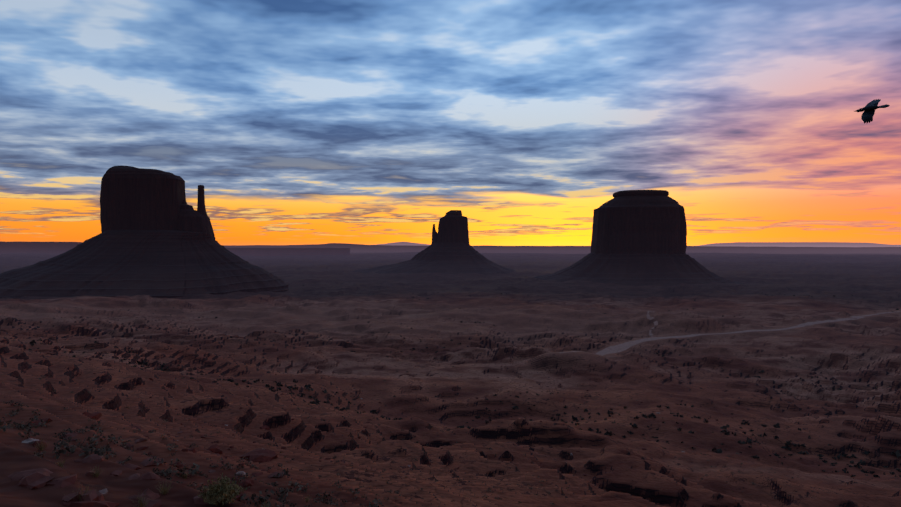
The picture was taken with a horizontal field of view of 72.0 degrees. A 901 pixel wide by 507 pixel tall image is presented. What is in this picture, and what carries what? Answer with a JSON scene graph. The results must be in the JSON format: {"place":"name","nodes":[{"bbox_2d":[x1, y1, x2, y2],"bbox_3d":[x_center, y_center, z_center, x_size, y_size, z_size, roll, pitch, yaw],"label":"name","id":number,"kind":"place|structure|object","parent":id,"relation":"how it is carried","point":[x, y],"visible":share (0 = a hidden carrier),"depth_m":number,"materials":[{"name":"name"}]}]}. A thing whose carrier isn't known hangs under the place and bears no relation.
{"place":"outdoors","nodes":[
{"label":"outdoors","id":0,"kind":"place"},
{"bbox_2d":[0,241,349,255],"bbox_3d":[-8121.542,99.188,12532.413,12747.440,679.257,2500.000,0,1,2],"label":"mesa","id":1,"kind":"structure","parent":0,"point":[34,247],"depth_m":11198.63,"materials":[{"name":"brown stone"}]},
{"bbox_2d":[0,252,900,506],"bbox_3d":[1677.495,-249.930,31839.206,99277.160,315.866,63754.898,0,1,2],"label":"terrain","id":2,"kind":"structure","parent":0,"point":[523,342],"depth_m":315.47,"materials":[{"name":"brown soil"}]},
{"bbox_2d":[0,165,289,298],"bbox_3d":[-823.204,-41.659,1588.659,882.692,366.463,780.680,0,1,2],"label":"butte","id":3,"kind":"object","parent":2,"relation":"on","point":[155,237],"visible":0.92,"depth_m":1472.62,"materials":[{"name":"brown stone"}]},
{"bbox_2d":[35,441,308,506],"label":"plants","id":4,"kind":"object","parent":2,"relation":"on","point":[221,495],"visible":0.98,"depth_m":14.80,"materials":[{"name":"green plant"}]},
{"bbox_2d":[351,210,515,274],"bbox_3d":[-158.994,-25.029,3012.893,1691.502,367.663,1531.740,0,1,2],"label":"butte","id":5,"kind":"object","parent":2,"relation":"on","point":[450,249],"visible":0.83,"depth_m":2884.81,"materials":[{"name":"brown stone"}]},
{"bbox_2d":[8,373,861,506],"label":"shrubs","id":6,"kind":"object","parent":2,"relation":"on","point":[38,478],"visible":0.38,"depth_m":17.12,"materials":[{"name":"green plant"}]},
{"bbox_2d":[0,284,900,506],"bbox_3d":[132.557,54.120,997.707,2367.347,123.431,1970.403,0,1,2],"label":"rocks","id":7,"kind":"object","parent":2,"relation":"on","point":[195,471],"visible":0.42,"depth_m":40.22,"materials":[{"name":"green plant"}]},
{"bbox_2d":[533,190,742,285],"bbox_3d":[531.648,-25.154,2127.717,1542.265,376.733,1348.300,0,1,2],"label":"butte","id":8,"kind":"object","parent":2,"relation":"on","point":[639,237],"visible":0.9,"depth_m":2003.61,"materials":[{"name":"brown stone"}]},
{"bbox_2d":[0,0,900,245],"label":"sky","id":9,"kind":"structure","parent":0,"point":[299,122],"materials":[{"name":"blue"}]},
{"bbox_2d":[223,243,900,253],"bbox_3d":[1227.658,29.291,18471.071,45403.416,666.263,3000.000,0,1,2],"label":"ridge","id":10,"kind":"structure","parent":0,"point":[576,249],"depth_m":16952.91,"materials":[{"name":"brown stone"}]},
{"bbox_2d":[377,242,900,246],"bbox_3d":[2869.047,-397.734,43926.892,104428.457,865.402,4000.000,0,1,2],"label":"mountains","id":11,"kind":"structure","parent":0,"point":[796,244],"depth_m":41309.08,"materials":[{"name":"purple"}]},
{"bbox_2d":[647,311,657,337],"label":"side track","id":12,"kind":"structure","parent":0,"point":[651,318],"depth_m":783.96,"materials":[{"name":"brown soil"}]},
{"bbox_2d":[559,311,900,355],"bbox_3d":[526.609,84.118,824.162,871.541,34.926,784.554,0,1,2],"label":"dirt road","id":13,"kind":"structure","parent":0,"point":[617,348],"depth_m":691.86,"materials":[{"name":"brown soil"}]},
{"bbox_2d":[855,99,889,123],"bbox_3d":[11.576,-3.986,17.053,0.852,0.168,1.270,1,42,47],"label":"bird","id":14,"kind":"object","parent":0,"point":[869,108],"visible":1,"depth_m":17.00}
]}

